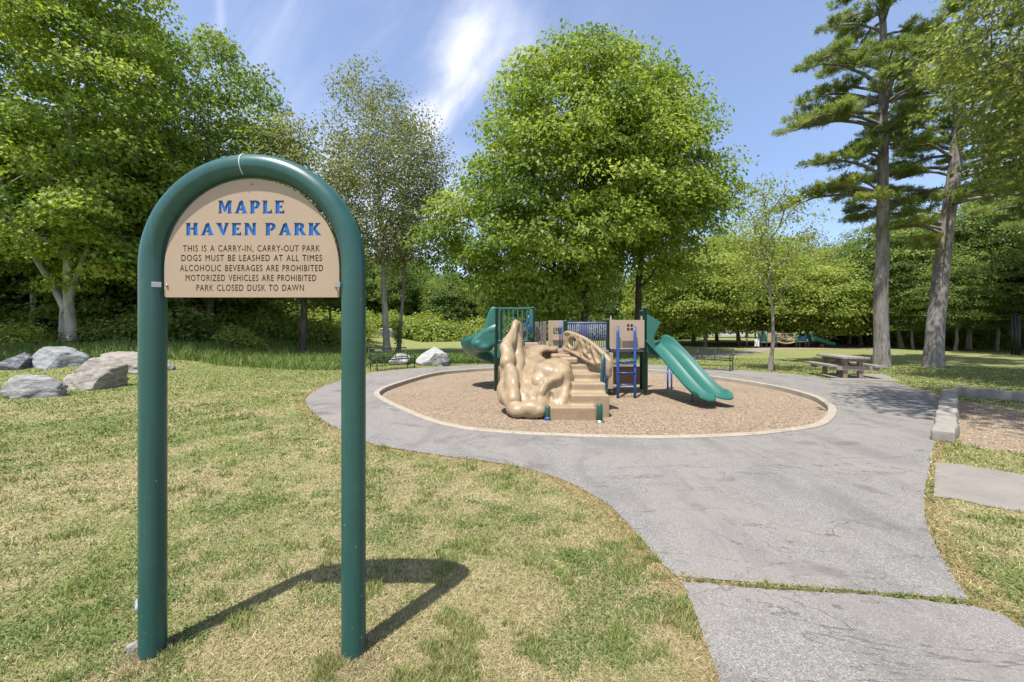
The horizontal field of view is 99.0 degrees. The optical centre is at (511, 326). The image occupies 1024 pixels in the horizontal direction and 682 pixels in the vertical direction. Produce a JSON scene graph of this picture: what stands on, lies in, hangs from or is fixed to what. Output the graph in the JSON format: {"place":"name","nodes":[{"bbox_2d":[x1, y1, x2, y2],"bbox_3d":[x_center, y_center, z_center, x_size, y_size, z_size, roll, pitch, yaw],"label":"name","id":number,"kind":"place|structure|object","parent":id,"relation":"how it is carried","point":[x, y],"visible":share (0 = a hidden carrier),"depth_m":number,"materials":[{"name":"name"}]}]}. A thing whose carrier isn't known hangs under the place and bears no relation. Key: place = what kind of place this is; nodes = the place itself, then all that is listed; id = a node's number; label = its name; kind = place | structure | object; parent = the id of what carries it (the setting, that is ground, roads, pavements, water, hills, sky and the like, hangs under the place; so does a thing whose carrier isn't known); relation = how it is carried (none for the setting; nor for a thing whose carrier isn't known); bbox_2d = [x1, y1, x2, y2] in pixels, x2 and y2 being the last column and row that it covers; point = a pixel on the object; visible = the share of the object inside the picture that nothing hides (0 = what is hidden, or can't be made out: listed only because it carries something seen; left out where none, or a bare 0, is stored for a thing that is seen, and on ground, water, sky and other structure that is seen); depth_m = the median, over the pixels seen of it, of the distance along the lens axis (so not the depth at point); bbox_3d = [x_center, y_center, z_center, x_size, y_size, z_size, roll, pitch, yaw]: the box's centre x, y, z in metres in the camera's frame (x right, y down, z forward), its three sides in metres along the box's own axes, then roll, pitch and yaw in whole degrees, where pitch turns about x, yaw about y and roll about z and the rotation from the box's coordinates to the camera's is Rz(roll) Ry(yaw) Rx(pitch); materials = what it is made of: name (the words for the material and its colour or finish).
{"place":"outdoors","nodes":[
{"label":"outdoors","id":0,"kind":"place"},
{"bbox_2d":[0,336,374,369],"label":"tall grass","id":1,"kind":"structure","parent":0,"point":[322,356],"depth_m":20.17,"materials":[{"name":"green plant"}]},
{"bbox_2d":[0,330,1023,681],"bbox_3d":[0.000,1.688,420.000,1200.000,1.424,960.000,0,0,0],"label":"lawn ground","id":2,"kind":"structure","parent":0,"point":[992,358],"depth_m":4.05,"materials":[{"name":"green plant"}]},
{"bbox_2d":[0,352,32,369],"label":"boulder","id":3,"kind":"object","parent":2,"relation":"on","point":[21,361],"visible":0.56,"depth_m":16.23,"materials":[{"name":"stone"}]},
{"bbox_2d":[0,175,52,320],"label":"woodland tree","id":4,"kind":"object","parent":2,"relation":"on","point":[5,296],"visible":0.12,"depth_m":25.32,"materials":[{"name":"green plant"}]},
{"bbox_2d":[0,319,58,348],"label":"shrub","id":5,"kind":"object","parent":2,"relation":"on","point":[36,334],"visible":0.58,"depth_m":20.27,"materials":[{"name":"green plant"}]},
{"bbox_2d":[1,374,67,398],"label":"boulder","id":6,"kind":"object","parent":2,"relation":"on","point":[27,386],"visible":0.81,"depth_m":11.69,"materials":[{"name":"grey stone"}]},
{"bbox_2d":[0,298,78,336],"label":"shrub","id":7,"kind":"object","parent":2,"relation":"on","point":[19,312],"visible":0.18,"depth_m":24.55,"materials":[{"name":"green plant"}]},
{"bbox_2d":[0,116,79,331],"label":"woodland tree","id":8,"kind":"object","parent":2,"relation":"on","point":[14,279],"visible":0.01,"depth_m":23.69,"materials":[{"name":"green plant"}]},
{"bbox_2d":[2,107,89,306],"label":"woodland tree","id":9,"kind":"object","parent":2,"relation":"on","point":[17,278],"visible":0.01,"depth_m":27.62,"materials":[{"name":"green plant"}]},
{"bbox_2d":[0,299,97,335],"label":"shrub","id":10,"kind":"object","parent":2,"relation":"on","point":[51,328],"visible":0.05,"depth_m":24.85,"materials":[{"name":"green plant"}]},
{"bbox_2d":[32,346,89,369],"bbox_3d":[-17.410,1.408,16.776,2.099,1.296,1.154,0,0,0],"label":"boulder","id":11,"kind":"object","parent":2,"relation":"on","point":[49,357],"visible":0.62,"depth_m":16.62,"materials":[{"name":"grey stone"}]},
{"bbox_2d":[0,128,173,331],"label":"woodland tree","id":12,"kind":"object","parent":2,"relation":"on","point":[108,303],"visible":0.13,"depth_m":23.55,"materials":[{"name":"green plant"}]},
{"bbox_2d":[56,320,129,344],"bbox_3d":[-20.254,0.460,21.601,2.936,1.547,2.898,0,0,-20],"label":"shrub","id":13,"kind":"object","parent":2,"relation":"on","point":[89,333],"visible":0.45,"depth_m":20.82,"materials":[{"name":"green plant"}]},
{"bbox_2d":[63,356,128,390],"bbox_3d":[-13.143,1.597,13.625,1.645,1.326,1.316,0,0,0],"label":"boulder","id":14,"kind":"object","parent":2,"relation":"on","point":[97,373],"visible":0.78,"depth_m":13.38,"materials":[{"name":"beige stone"}]},
{"bbox_2d":[77,308,135,328],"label":"shrub","id":15,"kind":"object","parent":2,"relation":"on","point":[89,319],"visible":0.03,"depth_m":23.72,"materials":[{"name":"green plant"}]},
{"bbox_2d":[0,0,223,344],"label":"maple tree","id":16,"kind":"object","parent":2,"relation":"on","point":[109,138],"visible":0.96,"depth_m":19.55,"materials":[{"name":"green plant"}]},
{"bbox_2d":[100,351,137,373],"bbox_3d":[-14.579,1.588,16.673,2.086,1.280,1.460,0,0,0],"label":"boulder","id":17,"kind":"object","parent":2,"relation":"on","point":[130,359],"visible":0.23,"depth_m":16.32,"materials":[{"name":"beige stone"}]},
{"bbox_2d":[77,311,185,340],"bbox_3d":[-19.505,0.238,22.416,4.154,2.186,4.259,0,0,21],"label":"shrub","id":18,"kind":"object","parent":2,"relation":"on","point":[114,336],"visible":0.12,"depth_m":21.32,"materials":[{"name":"green plant"}]},
{"bbox_2d":[98,299,223,342],"bbox_3d":[-18.505,-0.028,23.348,5.382,2.872,5.452,0,0,-30],"label":"shrub","id":19,"kind":"object","parent":2,"relation":"on","point":[197,327],"visible":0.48,"depth_m":22.57,"materials":[{"name":"green plant"}]},
{"bbox_2d":[93,128,230,317],"bbox_3d":[-23.541,-5.903,28.853,10.030,14.519,10.143,0,0,-26],"label":"woodland tree","id":20,"kind":"object","parent":2,"relation":"on","point":[117,288],"visible":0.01,"depth_m":27.09,"materials":[{"name":"green plant"}]},
{"bbox_2d":[102,22,320,315],"bbox_3d":[-17.956,-8.457,26.684,12.248,19.529,10.479,0,0,0],"label":"ash tree","id":21,"kind":"object","parent":2,"relation":"on","point":[239,134],"visible":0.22,"depth_m":25.73,"materials":[{"name":"green plant"}]},
{"bbox_2d":[172,300,266,339],"bbox_3d":[-19.213,-0.148,28.093,6.179,3.251,6.335,0,0,-39],"label":"shrub","id":22,"kind":"object","parent":2,"relation":"on","point":[221,317],"visible":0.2,"depth_m":27.25,"materials":[{"name":"green plant"}]},
{"bbox_2d":[202,322,267,350],"bbox_3d":[-15.267,0.628,24.051,3.310,1.742,3.394,0,0,-38],"label":"shrub","id":23,"kind":"object","parent":2,"relation":"on","point":[239,337],"visible":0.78,"depth_m":23.47,"materials":[{"name":"green plant"}]},
{"bbox_2d":[173,298,314,320],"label":"woodland tree","id":24,"kind":"object","parent":2,"relation":"on","point":[236,305],"visible":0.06,"depth_m":29.41,"materials":[{"name":"green plant"}]},
{"bbox_2d":[138,154,365,660],"bbox_3d":[-1.511,0.623,2.551,1.308,3.254,0.140,0,0,0],"label":"park sign","id":25,"kind":"object","parent":2,"relation":"on","point":[234,226],"visible":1,"depth_m":2.52,"materials":[{"name":"green metal"}]},
{"bbox_2d":[217,306,298,343],"bbox_3d":[-17.086,0.035,29.014,5.430,2.787,5.296,0,0,12],"label":"shrub","id":26,"kind":"object","parent":2,"relation":"on","point":[267,322],"visible":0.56,"depth_m":28.39,"materials":[{"name":"green plant"}]},
{"bbox_2d":[259,313,329,343],"bbox_3d":[-15.705,0.257,30.899,4.855,2.555,4.978,0,0,14],"label":"shrub","id":27,"kind":"object","parent":2,"relation":"on","point":[311,335],"visible":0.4,"depth_m":30.51,"materials":[{"name":"green plant"}]},
{"bbox_2d":[242,109,380,353],"bbox_3d":[-12.217,-5.316,26.256,8.686,14.831,7.616,0,0,0],"label":"ash tree","id":28,"kind":"object","parent":2,"relation":"on","point":[303,301],"visible":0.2,"depth_m":25.69,"materials":[{"name":"green plant"}]},
{"bbox_2d":[285,305,340,329],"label":"shrub","id":29,"kind":"object","parent":2,"relation":"on","point":[318,314],"visible":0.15,"depth_m":39.54,"materials":[{"name":"green plant"}]},
{"bbox_2d":[293,314,340,348],"bbox_3d":[-13.991,0.463,33.061,5.430,2.787,5.296,0,0,-28],"label":"shrub","id":30,"kind":"object","parent":2,"relation":"on","point":[333,334],"visible":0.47,"depth_m":32.21,"materials":[{"name":"green plant"}]},
{"bbox_2d":[308,222,340,328],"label":"woodland tree","id":31,"kind":"object","parent":2,"relation":"on","point":[329,301],"visible":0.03,"depth_m":35.61,"materials":[{"name":"green plant"}]},
{"bbox_2d":[323,308,382,342],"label":"shrub","id":32,"kind":"object","parent":2,"relation":"on","point":[373,330],"visible":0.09,"depth_m":42.16,"materials":[{"name":"green plant"}]},
{"bbox_2d":[366,309,382,333],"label":"fence bush","id":33,"kind":"object","parent":2,"relation":"on","point":[374,316],"visible":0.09,"depth_m":56.35,"materials":[{"name":"green plant"}]},
{"bbox_2d":[365,251,399,315],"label":"field edge tree","id":34,"kind":"object","parent":2,"relation":"on","point":[374,304],"visible":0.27,"depth_m":63.29,"materials":[{"name":"green plant"}]},
{"bbox_2d":[307,48,458,351],"bbox_3d":[-8.579,-8.481,30.069,10.152,21.458,8.889,0,0,0],"label":"birch tree","id":35,"kind":"object","parent":2,"relation":"on","point":[373,109],"visible":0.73,"depth_m":28.94,"materials":[{"name":"green plant"}]},
{"bbox_2d":[368,347,414,370],"bbox_3d":[-5.336,1.441,19.513,0.715,0.965,2.032,0,0,39],"label":"park bench","id":36,"kind":"object","parent":2,"relation":"on","point":[387,354],"visible":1,"depth_m":19.59,"materials":[{"name":"black metal"}]},
{"bbox_2d":[375,309,418,337],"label":"fence bush","id":37,"kind":"object","parent":2,"relation":"on","point":[393,316],"visible":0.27,"depth_m":56.30,"materials":[{"name":"green plant"}]},
{"bbox_2d":[373,248,421,312],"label":"field edge tree","id":38,"kind":"object","parent":2,"relation":"on","point":[394,287],"visible":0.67,"depth_m":60.79,"materials":[{"name":"green plant"}]},
{"bbox_2d":[366,115,459,352],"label":"birch tree","id":39,"kind":"object","parent":2,"relation":"on","point":[399,334],"visible":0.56,"depth_m":30.23,"materials":[{"name":"green plant"}]},
{"bbox_2d":[390,262,440,319],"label":"field edge tree","id":40,"kind":"object","parent":2,"relation":"on","point":[424,277],"visible":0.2,"depth_m":65.36,"materials":[{"name":"green plant"}]},
{"bbox_2d":[391,309,450,340],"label":"fence bush","id":41,"kind":"object","parent":2,"relation":"on","point":[406,333],"visible":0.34,"depth_m":55.98,"materials":[{"name":"green plant"}]},
{"bbox_2d":[366,351,490,363],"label":"weeds","id":42,"kind":"object","parent":2,"relation":"on","point":[460,358],"visible":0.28,"depth_m":22.60,"materials":[{"name":"green plant"}]},
{"bbox_2d":[416,347,447,365],"bbox_3d":[-4.062,1.617,21.850,1.333,1.198,1.246,0,0,44],"label":"boulder","id":43,"kind":"object","parent":2,"relation":"on","point":[433,356],"visible":0.73,"depth_m":21.53,"materials":[{"name":"white stone"}]},
{"bbox_2d":[402,313,463,341],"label":"fence bush","id":44,"kind":"object","parent":2,"relation":"on","point":[425,336],"visible":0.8,"depth_m":55.31,"materials":[{"name":"green plant"}]},
{"bbox_2d":[416,269,477,324],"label":"field edge tree","id":45,"kind":"object","parent":2,"relation":"on","point":[446,302],"visible":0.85,"depth_m":62.07,"materials":[{"name":"green plant"}]},
{"bbox_2d":[439,317,468,339],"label":"fence bush","id":46,"kind":"object","parent":2,"relation":"on","point":[456,324],"visible":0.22,"depth_m":59.07,"materials":[{"name":"green plant"}]},
{"bbox_2d":[455,275,484,326],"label":"field edge tree","id":47,"kind":"object","parent":2,"relation":"on","point":[473,306],"visible":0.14,"depth_m":66.06,"materials":[{"name":"green plant"}]},
{"bbox_2d":[452,314,502,339],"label":"fence bush","id":48,"kind":"object","parent":2,"relation":"on","point":[472,327],"visible":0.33,"depth_m":57.17,"materials":[{"name":"green plant"}]},
{"bbox_2d":[475,273,507,317],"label":"field edge tree","id":49,"kind":"object","parent":2,"relation":"on","point":[483,300],"visible":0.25,"depth_m":62.05,"materials":[{"name":"green plant"}]},
{"bbox_2d":[0,401,1023,681],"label":"clover","id":50,"kind":"object","parent":2,"relation":"on","point":[574,665],"visible":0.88,"depth_m":3.06,"materials":[{"name":"green plant"}]},
{"bbox_2d":[401,17,718,336],"bbox_3d":[2.849,-8.492,29.325,19.771,21.511,16.362,0,0,0],"label":"maple tree","id":51,"kind":"object","parent":2,"relation":"on","point":[522,240],"visible":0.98,"depth_m":25.35,"materials":[{"name":"green plant"}]},
{"bbox_2d":[573,313,612,340],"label":"fence bush","id":52,"kind":"object","parent":2,"relation":"on","point":[593,319],"visible":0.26,"depth_m":59.81,"materials":[{"name":"green plant"}]},
{"bbox_2d":[588,270,634,319],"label":"field edge tree","id":53,"kind":"object","parent":2,"relation":"on","point":[613,312],"visible":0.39,"depth_m":64.30,"materials":[{"name":"green plant"}]},
{"bbox_2d":[549,34,759,353],"bbox_3d":[9.340,-8.630,30.710,14.226,21.827,11.446,0,0,0],"label":"maple tree","id":54,"kind":"object","parent":2,"relation":"on","point":[662,263],"visible":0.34,"depth_m":28.31,"materials":[{"name":"green plant"}]},
{"bbox_2d":[617,247,720,336],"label":"young maple","id":55,"kind":"object","parent":2,"relation":"on","point":[630,307],"visible":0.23,"depth_m":44.36,"materials":[{"name":"green plant"}]},
{"bbox_2d":[643,234,774,345],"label":"young maple","id":56,"kind":"object","parent":2,"relation":"on","point":[718,285],"visible":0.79,"depth_m":39.59,"materials":[{"name":"green plant"}]},
{"bbox_2d":[692,222,795,344],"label":"young maple","id":57,"kind":"object","parent":2,"relation":"on","point":[723,245],"visible":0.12,"depth_m":42.58,"materials":[{"name":"green plant"}]},
{"bbox_2d":[720,167,838,371],"bbox_3d":[11.160,-2.162,18.663,4.205,8.769,4.368,0,0,0],"label":"young tree","id":58,"kind":"object","parent":2,"relation":"on","point":[768,283],"visible":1,"depth_m":18.48,"materials":[{"name":"green plant"}]},
{"bbox_2d":[734,225,831,331],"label":"young maple","id":59,"kind":"object","parent":2,"relation":"on","point":[790,241],"visible":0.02,"depth_m":47.50,"materials":[{"name":"green plant"}]},
{"bbox_2d":[735,243,852,345],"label":"young maple","id":60,"kind":"object","parent":2,"relation":"on","point":[784,309],"visible":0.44,"depth_m":39.64,"materials":[{"name":"green plant"}]},
{"bbox_2d":[788,225,847,343],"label":"bare topped tree","id":61,"kind":"object","parent":2,"relation":"on","point":[813,236],"visible":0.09,"depth_m":46.05,"materials":[{"name":"green plant"}]},
{"bbox_2d":[684,577,973,605],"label":"crack grass","id":62,"kind":"structure","parent":2,"relation":"on","point":[699,580],"depth_m":3.14,"materials":[{"name":"green plant"}]},
{"bbox_2d":[769,249,903,346],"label":"young maple","id":63,"kind":"object","parent":2,"relation":"on","point":[849,312],"visible":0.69,"depth_m":38.43,"materials":[{"name":"green plant"}]},
{"bbox_2d":[813,332,870,343],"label":"shrub","id":64,"kind":"object","parent":2,"relation":"on","point":[840,339],"visible":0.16,"depth_m":48.89,"materials":[{"name":"green plant"}]},
{"bbox_2d":[821,233,875,344],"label":"woodland tree","id":65,"kind":"object","parent":2,"relation":"on","point":[860,339],"visible":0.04,"depth_m":45.85,"materials":[{"name":"green plant"}]},
{"bbox_2d":[835,244,890,343],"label":"young maple","id":66,"kind":"object","parent":2,"relation":"on","point":[849,339],"visible":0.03,"depth_m":46.22,"materials":[{"name":"green plant"}]},
{"bbox_2d":[838,328,894,344],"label":"shrub","id":67,"kind":"object","parent":2,"relation":"on","point":[867,339],"visible":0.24,"depth_m":47.19,"materials":[{"name":"green plant"}]},
{"bbox_2d":[770,0,966,367],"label":"pine tree","id":68,"kind":"object","parent":2,"relation":"on","point":[842,107],"visible":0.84,"depth_m":20.34,"materials":[{"name":"green plant"}]},
{"bbox_2d":[890,328,924,345],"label":"shrub","id":69,"kind":"object","parent":2,"relation":"on","point":[917,339],"visible":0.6,"depth_m":44.10,"materials":[{"name":"green plant"}]},
{"bbox_2d":[872,265,953,348],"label":"woodland tree","id":70,"kind":"object","parent":2,"relation":"on","point":[906,321],"visible":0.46,"depth_m":36.48,"materials":[{"name":"green plant"}]},
{"bbox_2d":[836,203,993,347],"bbox_3d":[34.751,-4.328,39.035,11.458,13.137,11.191,0,0,4],"label":"woodland tree","id":71,"kind":"object","parent":2,"relation":"on","point":[899,257],"visible":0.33,"depth_m":37.80,"materials":[{"name":"green plant"}]},
{"bbox_2d":[837,0,1023,366],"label":"pine tree","id":72,"kind":"object","parent":2,"relation":"on","point":[940,242],"visible":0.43,"depth_m":20.82,"materials":[{"name":"green plant"}]},
{"bbox_2d":[931,421,959,442],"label":"concrete block","id":73,"kind":"structure","parent":2,"relation":"on","point":[946,431],"depth_m":7.27,"materials":[{"name":"grey concrete"}]},
{"bbox_2d":[934,415,957,423],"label":"concrete block","id":74,"kind":"structure","parent":2,"relation":"on","point":[944,418],"depth_m":8.10,"materials":[{"name":"grey concrete"}]},
{"bbox_2d":[935,407,958,418],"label":"concrete block","id":75,"kind":"structure","parent":2,"relation":"on","point":[947,411],"depth_m":8.76,"materials":[{"name":"grey concrete"}]},
{"bbox_2d":[913,322,988,344],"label":"shrub","id":76,"kind":"object","parent":2,"relation":"on","point":[949,332],"visible":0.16,"depth_m":44.89,"materials":[{"name":"green plant"}]},
{"bbox_2d":[884,0,1023,240],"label":"overhanging tree","id":77,"kind":"object","parent":2,"relation":"on","point":[999,82],"visible":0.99,"depth_m":14.43,"materials":[{"name":"green plant"}]},
{"bbox_2d":[896,253,1019,350],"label":"woodland tree","id":78,"kind":"object","parent":2,"relation":"on","point":[963,306],"visible":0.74,"depth_m":32.93,"materials":[{"name":"green plant"}]},
{"bbox_2d":[899,200,1023,348],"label":"woodland tree","id":79,"kind":"object","parent":2,"relation":"on","point":[970,221],"visible":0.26,"depth_m":34.93,"materials":[{"name":"green plant"}]},
{"bbox_2d":[949,326,1017,348],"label":"shrub","id":80,"kind":"object","parent":2,"relation":"on","point":[982,338],"visible":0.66,"depth_m":39.46,"materials":[{"name":"green plant"}]},
{"bbox_2d":[955,243,1023,349],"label":"woodland tree","id":81,"kind":"object","parent":2,"relation":"on","point":[997,343],"visible":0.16,"depth_m":33.83,"materials":[{"name":"green plant"}]},
{"bbox_2d":[955,386,1023,401],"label":"retaining wall","id":82,"kind":"structure","parent":2,"relation":"on","point":[1005,395],"depth_m":11.46,"materials":[{"name":"concrete"}]},
{"bbox_2d":[955,192,1023,349],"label":"woodland tree","id":83,"kind":"object","parent":2,"relation":"on","point":[1010,219],"visible":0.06,"depth_m":35.41,"materials":[{"name":"green plant"}]},
{"bbox_2d":[955,92,1023,348],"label":"pine tree","id":84,"kind":"object","parent":2,"relation":"on","point":[1022,342],"visible":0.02,"depth_m":39.05,"materials":[{"name":"green plant"}]},
{"bbox_2d":[965,120,1023,258],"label":"pine tree","id":85,"kind":"object","parent":2,"relation":"on","point":[1017,225],"visible":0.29,"depth_m":27.60,"materials":[{"name":"green plant"}]},
{"bbox_2d":[977,258,1023,329],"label":"woodland tree","id":86,"kind":"object","parent":2,"relation":"on","point":[1018,307],"visible":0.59,"depth_m":32.82,"materials":[{"name":"green plant"}]},
{"bbox_2d":[996,218,1023,296],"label":"woodland tree","id":87,"kind":"object","parent":2,"relation":"on","point":[1020,264],"visible":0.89,"depth_m":30.89,"materials":[{"name":"green plant"}]},
{"bbox_2d":[1011,313,1022,354],"bbox_3d":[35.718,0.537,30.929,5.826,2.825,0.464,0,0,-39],"label":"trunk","id":88,"kind":"object","parent":2,"relation":"on","point":[1014,345],"visible":0.89,"depth_m":29.57,"materials":[{"name":"black wood"}]},
{"bbox_2d":[0,0,1023,307],"label":"sky","id":89,"kind":"structure","parent":0,"point":[445,51],"materials":[{"name":"blue"}]},
{"bbox_2d":[305,364,968,599],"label":"path","id":90,"kind":"structure","parent":0,"point":[832,505],"depth_m":5.42,"materials":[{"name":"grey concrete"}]},
{"bbox_2d":[374,367,836,438],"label":"kerb","id":91,"kind":"structure","parent":90,"relation":"on","point":[827,418],"depth_m":8.98,"materials":[{"name":"concrete"}]},
{"bbox_2d":[683,347,733,370],"bbox_3d":[8.582,1.441,19.495,2.273,0.965,0.715,0,0,40],"label":"park bench","id":92,"kind":"object","parent":90,"relation":"on","point":[714,357],"visible":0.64,"depth_m":19.39,"materials":[{"name":"black metal"}]},
{"bbox_2d":[368,367,1023,451],"bbox_3d":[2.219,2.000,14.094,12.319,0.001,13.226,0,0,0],"label":"wood chip ground","id":93,"kind":"structure","parent":0,"point":[745,388],"depth_m":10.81,"materials":[{"name":"brown wood"}]},
{"bbox_2d":[460,307,733,423],"bbox_3d":[1.908,0.818,12.382,7.250,2.879,6.725,0,0,0],"label":"play structure","id":94,"kind":"object","parent":93,"relation":"on","point":[533,379],"visible":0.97,"depth_m":11.55,"materials":[{"name":"beige plastic"}]},
{"bbox_2d":[659,349,768,360],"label":"path","id":95,"kind":"structure","parent":0,"point":[740,352],"depth_m":30.73,"materials":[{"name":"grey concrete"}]},
{"bbox_2d":[739,343,896,349],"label":"play ground","id":96,"kind":"structure","parent":0,"point":[791,346],"depth_m":41.49,"materials":[{"name":"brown wood"}]},
{"bbox_2d":[746,330,835,347],"bbox_3d":[24.848,1.141,39.465,7.567,1.617,1.590,0,0,0],"label":"play structure","id":97,"kind":"object","parent":96,"relation":"on","point":[762,338],"visible":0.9,"depth_m":38.96,"materials":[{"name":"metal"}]},
{"bbox_2d":[679,580,1023,681],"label":"pathway","id":98,"kind":"structure","parent":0,"point":[763,635],"depth_m":2.65,"materials":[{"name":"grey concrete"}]},
{"bbox_2d":[822,374,899,380],"bbox_3d":[13.014,1.886,16.494,2.149,0.001,3.574,0,0,30],"label":"pavement pad","id":99,"kind":"object","parent":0,"point":[876,377],"visible":1,"depth_m":16.20,"materials":[{"name":"grey concrete"}]},
{"bbox_2d":[804,354,883,377],"bbox_3d":[12.592,1.497,16.699,1.763,0.782,1.900,0,0,10],"label":"picnic table","id":100,"kind":"object","parent":99,"relation":"on","point":[842,364],"visible":1,"depth_m":16.02,"materials":[{"name":"wood"}]},
{"bbox_2d":[933,462,1023,511],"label":"pavement slab","id":101,"kind":"structure","parent":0,"point":[990,487],"depth_m":5.22,"materials":[{"name":"grey concrete"}]},
{"bbox_2d":[958,400,1023,452],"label":"mulch pit ground","id":102,"kind":"structure","parent":0,"point":[1020,430],"depth_m":8.29,"materials":[{"name":"brown wood"}]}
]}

